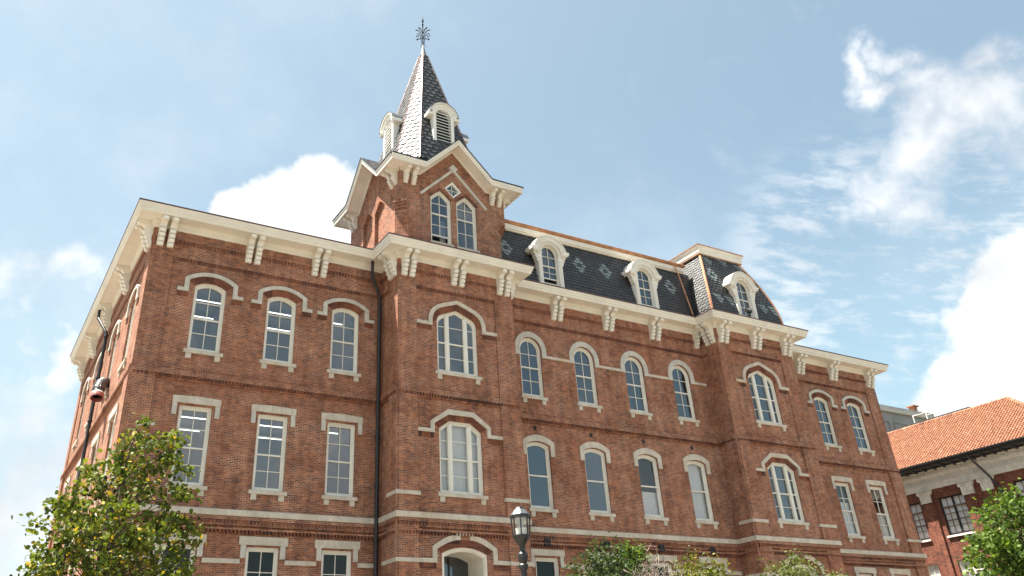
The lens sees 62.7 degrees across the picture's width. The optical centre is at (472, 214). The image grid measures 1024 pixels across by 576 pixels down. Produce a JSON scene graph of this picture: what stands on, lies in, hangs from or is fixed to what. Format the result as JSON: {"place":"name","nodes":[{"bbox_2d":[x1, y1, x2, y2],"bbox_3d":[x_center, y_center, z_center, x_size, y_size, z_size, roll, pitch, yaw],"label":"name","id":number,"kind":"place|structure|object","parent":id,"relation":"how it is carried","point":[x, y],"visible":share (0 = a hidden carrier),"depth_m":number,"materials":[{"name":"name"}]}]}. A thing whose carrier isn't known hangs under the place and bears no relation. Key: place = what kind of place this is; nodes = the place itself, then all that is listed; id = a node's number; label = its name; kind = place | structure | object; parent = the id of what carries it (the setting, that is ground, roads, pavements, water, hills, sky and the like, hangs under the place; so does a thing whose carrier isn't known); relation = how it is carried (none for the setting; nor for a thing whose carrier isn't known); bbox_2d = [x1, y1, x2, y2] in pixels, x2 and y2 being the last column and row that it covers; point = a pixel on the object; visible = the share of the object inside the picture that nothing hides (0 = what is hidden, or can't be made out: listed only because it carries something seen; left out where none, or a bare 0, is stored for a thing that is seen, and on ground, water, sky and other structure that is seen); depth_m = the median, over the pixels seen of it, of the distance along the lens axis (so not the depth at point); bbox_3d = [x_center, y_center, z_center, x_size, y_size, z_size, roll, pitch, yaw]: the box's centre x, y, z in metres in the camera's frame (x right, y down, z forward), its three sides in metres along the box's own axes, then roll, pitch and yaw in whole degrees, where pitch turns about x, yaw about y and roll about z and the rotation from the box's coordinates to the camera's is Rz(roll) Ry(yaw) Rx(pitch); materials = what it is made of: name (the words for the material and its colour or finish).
{"place":"outdoors","nodes":[
{"label":"outdoors","id":0,"kind":"place"},
{"bbox_2d":[0,0,1023,575],"label":"sky","id":1,"kind":"structure","parent":0,"point":[862,160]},
{"bbox_2d":[879,404,933,430],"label":"grey block","id":2,"kind":"structure","parent":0,"point":[894,417],"depth_m":95.27,"materials":[{"name":"concrete"}]},
{"label":"ground","id":3,"kind":"structure","parent":0,"visible":0},
{"bbox_2d":[9,412,211,575],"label":"tree","id":4,"kind":"object","parent":3,"relation":"on","point":[132,542],"visible":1,"depth_m":21.93,"materials":[{"name":"green plant"}]},
{"bbox_2d":[43,17,929,575],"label":"brick hall","id":5,"kind":"structure","parent":3,"relation":"on","point":[439,365],"depth_m":37.88,"materials":[{"name":"brick"}]},
{"bbox_2d":[52,476,71,555],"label":"window","id":6,"kind":"structure","parent":5,"relation":"in","point":[69,479],"depth_m":40.55,"materials":[{"name":"paint"}]},
{"bbox_2d":[64,459,80,544],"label":"window","id":7,"kind":"structure","parent":5,"relation":"in","point":[78,464],"depth_m":38.41,"materials":[{"name":"paint"}]},
{"bbox_2d":[72,377,90,451],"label":"window","id":8,"kind":"structure","parent":5,"relation":"in","point":[87,385],"depth_m":43.10,"materials":[{"name":"paint"}]},
{"bbox_2d":[83,431,100,521],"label":"window","id":9,"kind":"structure","parent":5,"relation":"in","point":[97,437],"depth_m":34.97,"materials":[{"name":"paint"}]},
{"bbox_2d":[84,353,103,431],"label":"window","id":10,"kind":"structure","parent":5,"relation":"in","point":[97,364],"depth_m":40.96,"materials":[{"name":"paint"}]},
{"bbox_2d":[90,377,109,401],"bbox_3d":[-15.446,7.343,35.153,0.642,1.348,1.857,-1,-30,-3],"label":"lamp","id":11,"kind":"object","parent":5,"relation":"attached to","point":[100,386],"visible":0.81,"depth_m":34.55,"materials":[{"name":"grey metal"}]},
{"bbox_2d":[94,403,119,506],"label":"window","id":12,"kind":"structure","parent":5,"relation":"in","point":[115,411],"depth_m":31.92,"materials":[{"name":"paint"}]},
{"bbox_2d":[100,320,121,405],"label":"window","id":13,"kind":"structure","parent":5,"relation":"in","point":[117,327],"depth_m":37.36,"materials":[{"name":"paint"}]},
{"bbox_2d":[117,284,139,377],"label":"window","id":14,"kind":"structure","parent":5,"relation":"in","point":[136,290],"depth_m":34.27,"materials":[{"name":"paint"}]},
{"bbox_2d":[153,532,206,575],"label":"window","id":15,"kind":"structure","parent":5,"relation":"in","point":[199,549],"depth_m":28.84,"materials":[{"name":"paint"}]},
{"bbox_2d":[165,395,221,495],"bbox_3d":[-10.225,8.389,30.526,1.770,3.560,0.335,14,-34,-27],"label":"window","id":16,"kind":"structure","parent":5,"relation":"in","point":[197,400],"depth_m":30.91,"materials":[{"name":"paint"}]},
{"bbox_2d":[177,273,242,361],"bbox_3d":[-10.435,4.023,33.067,2.600,3.650,0.335,14,-34,-27],"label":"window","id":17,"kind":"structure","parent":5,"relation":"in","point":[201,278],"depth_m":33.33,"materials":[{"name":"paint"}]},
{"bbox_2d":[239,536,287,575],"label":"window","id":18,"kind":"structure","parent":5,"relation":"in","point":[259,561],"depth_m":30.03,"materials":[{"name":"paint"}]},
{"bbox_2d":[248,404,296,501],"bbox_3d":[-7.672,9.038,31.855,1.770,3.560,0.335,14,-34,-27],"label":"window","id":19,"kind":"structure","parent":5,"relation":"in","point":[278,492],"depth_m":32.07,"materials":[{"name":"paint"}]},
{"bbox_2d":[251,286,312,372],"bbox_3d":[-7.883,4.673,34.395,2.600,3.650,0.335,14,-34,-27],"label":"window","id":20,"kind":"structure","parent":5,"relation":"in","point":[268,292],"depth_m":34.67,"materials":[{"name":"paint"}]},
{"bbox_2d":[315,540,359,575],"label":"window","id":21,"kind":"structure","parent":5,"relation":"in","point":[333,563],"depth_m":31.32,"materials":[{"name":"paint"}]},
{"bbox_2d":[321,412,362,506],"bbox_3d":[-5.223,9.661,33.129,1.770,3.560,0.335,14,-34,-27],"label":"window","id":22,"kind":"structure","parent":5,"relation":"in","point":[349,497],"depth_m":33.36,"materials":[{"name":"paint"}]},
{"bbox_2d":[317,298,373,381],"bbox_3d":[-5.434,5.296,35.669,2.600,3.650,0.335,14,-34,-27],"label":"window","id":23,"kind":"structure","parent":5,"relation":"in","point":[334,303],"depth_m":35.96,"materials":[{"name":"paint"}]},
{"bbox_2d":[430,191,453,246],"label":"window","id":24,"kind":"structure","parent":5,"relation":"in","point":[440,205],"depth_m":39.33,"materials":[{"name":"glass"}]},
{"bbox_2d":[445,182,460,197],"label":"window","id":25,"kind":"structure","parent":5,"relation":"in","point":[451,188],"depth_m":40.44,"materials":[{"name":"white paint"}]},
{"bbox_2d":[417,301,496,384],"bbox_3d":[-0.675,5.494,36.464,4.000,3.730,0.335,14,-34,-27],"label":"window","id":26,"kind":"structure","parent":5,"relation":"in","point":[446,307],"depth_m":36.59,"materials":[{"name":"paint"}]},
{"bbox_2d":[418,409,502,504],"bbox_3d":[-0.489,9.815,33.995,4.000,3.690,0.425,14,-34,-27],"label":"window","id":27,"kind":"structure","parent":5,"relation":"in","point":[461,475],"depth_m":34.12,"materials":[{"name":"paint"}]},
{"bbox_2d":[419,533,510,575],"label":"doorway","id":28,"kind":"structure","parent":5,"relation":"in","point":[457,561],"depth_m":32.46,"materials":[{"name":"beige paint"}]},
{"bbox_2d":[456,198,479,252],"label":"window","id":29,"kind":"structure","parent":5,"relation":"in","point":[465,211],"depth_m":39.91,"materials":[{"name":"glass"}]},
{"bbox_2d":[515,332,547,404],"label":"window","id":30,"kind":"structure","parent":5,"relation":"in","point":[531,373],"depth_m":39.75,"materials":[{"name":"paint"}]},
{"bbox_2d":[523,435,558,517],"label":"window","id":31,"kind":"structure","parent":5,"relation":"in","point":[540,485],"depth_m":37.24,"materials":[{"name":"glass"}]},
{"bbox_2d":[531,549,564,575],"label":"window","id":32,"kind":"structure","parent":5,"relation":"in","point":[544,566],"depth_m":35.35,"materials":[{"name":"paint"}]},
{"bbox_2d":[569,342,602,412],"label":"window","id":33,"kind":"structure","parent":5,"relation":"in","point":[584,370],"depth_m":41.17,"materials":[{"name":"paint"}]},
{"bbox_2d":[579,442,615,521],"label":"window","id":34,"kind":"structure","parent":5,"relation":"in","point":[598,493],"depth_m":38.67,"materials":[{"name":"paint"}]},
{"bbox_2d":[590,552,620,575],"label":"window","id":35,"kind":"structure","parent":5,"relation":"in","point":[590,552],"depth_m":36.77,"materials":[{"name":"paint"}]},
{"bbox_2d":[620,351,652,419],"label":"window","id":36,"kind":"structure","parent":5,"relation":"in","point":[632,368],"depth_m":42.60,"materials":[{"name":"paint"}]},
{"bbox_2d":[633,448,668,525],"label":"window","id":37,"kind":"structure","parent":5,"relation":"in","point":[653,506],"depth_m":39.99,"materials":[{"name":"paint"}]},
{"bbox_2d":[646,554,677,575],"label":"window","id":38,"kind":"structure","parent":5,"relation":"in","point":[668,557],"depth_m":38.25,"materials":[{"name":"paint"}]},
{"bbox_2d":[668,360,699,426],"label":"window","id":39,"kind":"structure","parent":5,"relation":"in","point":[676,374],"depth_m":44.04,"materials":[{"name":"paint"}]},
{"bbox_2d":[682,454,718,528],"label":"window","id":40,"kind":"structure","parent":5,"relation":"in","point":[696,470],"depth_m":41.64,"materials":[{"name":"glass"}]},
{"bbox_2d":[698,557,728,575],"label":"window","id":41,"kind":"structure","parent":5,"relation":"in","point":[701,558],"depth_m":39.72,"materials":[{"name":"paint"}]},
{"bbox_2d":[745,308,751,316],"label":"floodlight","id":42,"kind":"object","parent":5,"relation":"on","point":[748,310],"visible":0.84,"depth_m":46.51,"materials":[{"name":"black metal"}]},
{"bbox_2d":[736,362,788,431],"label":"window","id":43,"kind":"structure","parent":5,"relation":"in","point":[763,394],"depth_m":45.17,"materials":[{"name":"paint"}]},
{"bbox_2d":[756,453,809,529],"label":"window","id":44,"kind":"structure","parent":5,"relation":"in","point":[769,460],"depth_m":42.75,"materials":[{"name":"paint"}]},
{"bbox_2d":[778,553,828,575],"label":"doorway","id":45,"kind":"structure","parent":5,"relation":"in","point":[811,558],"depth_m":41.05,"materials":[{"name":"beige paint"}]},
{"bbox_2d":[807,389,841,451],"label":"window","id":46,"kind":"structure","parent":5,"relation":"in","point":[821,405],"depth_m":49.88,"materials":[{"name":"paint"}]},
{"bbox_2d":[830,476,865,542],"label":"window","id":47,"kind":"structure","parent":5,"relation":"in","point":[845,507],"depth_m":47.31,"materials":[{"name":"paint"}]},
{"bbox_2d":[840,396,874,456],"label":"window","id":48,"kind":"structure","parent":5,"relation":"in","point":[854,411],"depth_m":51.23,"materials":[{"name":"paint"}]},
{"bbox_2d":[853,567,876,575],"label":"window","id":49,"kind":"structure","parent":5,"relation":"in","point":[857,570],"depth_m":45.39,"materials":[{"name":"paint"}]},
{"bbox_2d":[865,480,899,544],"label":"window","id":50,"kind":"structure","parent":5,"relation":"in","point":[884,527],"depth_m":48.62,"materials":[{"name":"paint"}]},
{"bbox_2d":[888,568,910,575],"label":"window","id":51,"kind":"structure","parent":5,"relation":"in","point":[907,572],"depth_m":46.74,"materials":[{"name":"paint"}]},
{"bbox_2d":[560,531,650,575],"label":"shrub","id":52,"kind":"object","parent":3,"relation":"on","point":[612,563],"visible":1,"depth_m":17.96,"materials":[{"name":"green plant"}]},
{"bbox_2d":[615,539,656,575],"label":"shrub","id":53,"kind":"object","parent":3,"relation":"on","point":[634,551],"visible":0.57,"depth_m":19.38,"materials":[{"name":"green plant"}]},
{"bbox_2d":[615,543,703,575],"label":"bare shrub","id":54,"kind":"object","parent":3,"relation":"on","point":[656,573],"visible":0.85,"depth_m":18.24,"materials":[{"name":"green plant"}]},
{"bbox_2d":[668,559,690,575],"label":"shrub","id":55,"kind":"object","parent":3,"relation":"on","point":[675,567],"visible":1,"depth_m":17.80,"materials":[{"name":"green plant"}]},
{"bbox_2d":[677,545,734,575],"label":"shrub","id":56,"kind":"object","parent":3,"relation":"on","point":[711,571],"visible":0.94,"depth_m":18.96,"materials":[{"name":"green plant"}]},
{"bbox_2d":[750,547,850,575],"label":"shrub","id":57,"kind":"object","parent":3,"relation":"on","point":[791,570],"visible":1,"depth_m":19.16,"materials":[{"name":"green plant"}]},
{"bbox_2d":[887,396,1023,575],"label":"tile roof building","id":58,"kind":"structure","parent":3,"relation":"on","point":[950,465],"depth_m":59.26,"materials":[{"name":"orange tile"}]},
{"bbox_2d":[909,503,931,542],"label":"window","id":59,"kind":"structure","parent":58,"relation":"in","point":[920,525],"depth_m":60.94,"materials":[{"name":"glass"}]},
{"bbox_2d":[927,564,940,575],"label":"window","id":60,"kind":"structure","parent":58,"relation":"in","point":[933,570],"depth_m":59.29,"materials":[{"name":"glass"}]},
{"bbox_2d":[939,493,973,537],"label":"window","id":61,"kind":"structure","parent":58,"relation":"in","point":[954,507],"depth_m":58.77,"materials":[{"name":"clear glass"}]},
{"bbox_2d":[958,558,986,575],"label":"window","id":62,"kind":"structure","parent":58,"relation":"in","point":[961,565],"depth_m":57.40,"materials":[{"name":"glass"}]},
{"bbox_2d":[1013,479,1023,495],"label":"window","id":63,"kind":"structure","parent":58,"relation":"in","point":[1020,483],"depth_m":55.62,"materials":[{"name":"white metal"}]},
{"bbox_2d":[957,478,1023,575],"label":"tree","id":64,"kind":"object","parent":3,"relation":"on","point":[1006,546],"visible":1,"depth_m":21.83,"materials":[{"name":"green plant"}]},
{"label":"plaza","id":65,"kind":"structure","parent":0,"visible":0},
{"bbox_2d":[510,507,530,575],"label":"street lamp","id":66,"kind":"object","parent":65,"relation":"on","point":[521,536],"visible":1,"depth_m":18.61,"materials":[{"name":"black metal"}]}
]}

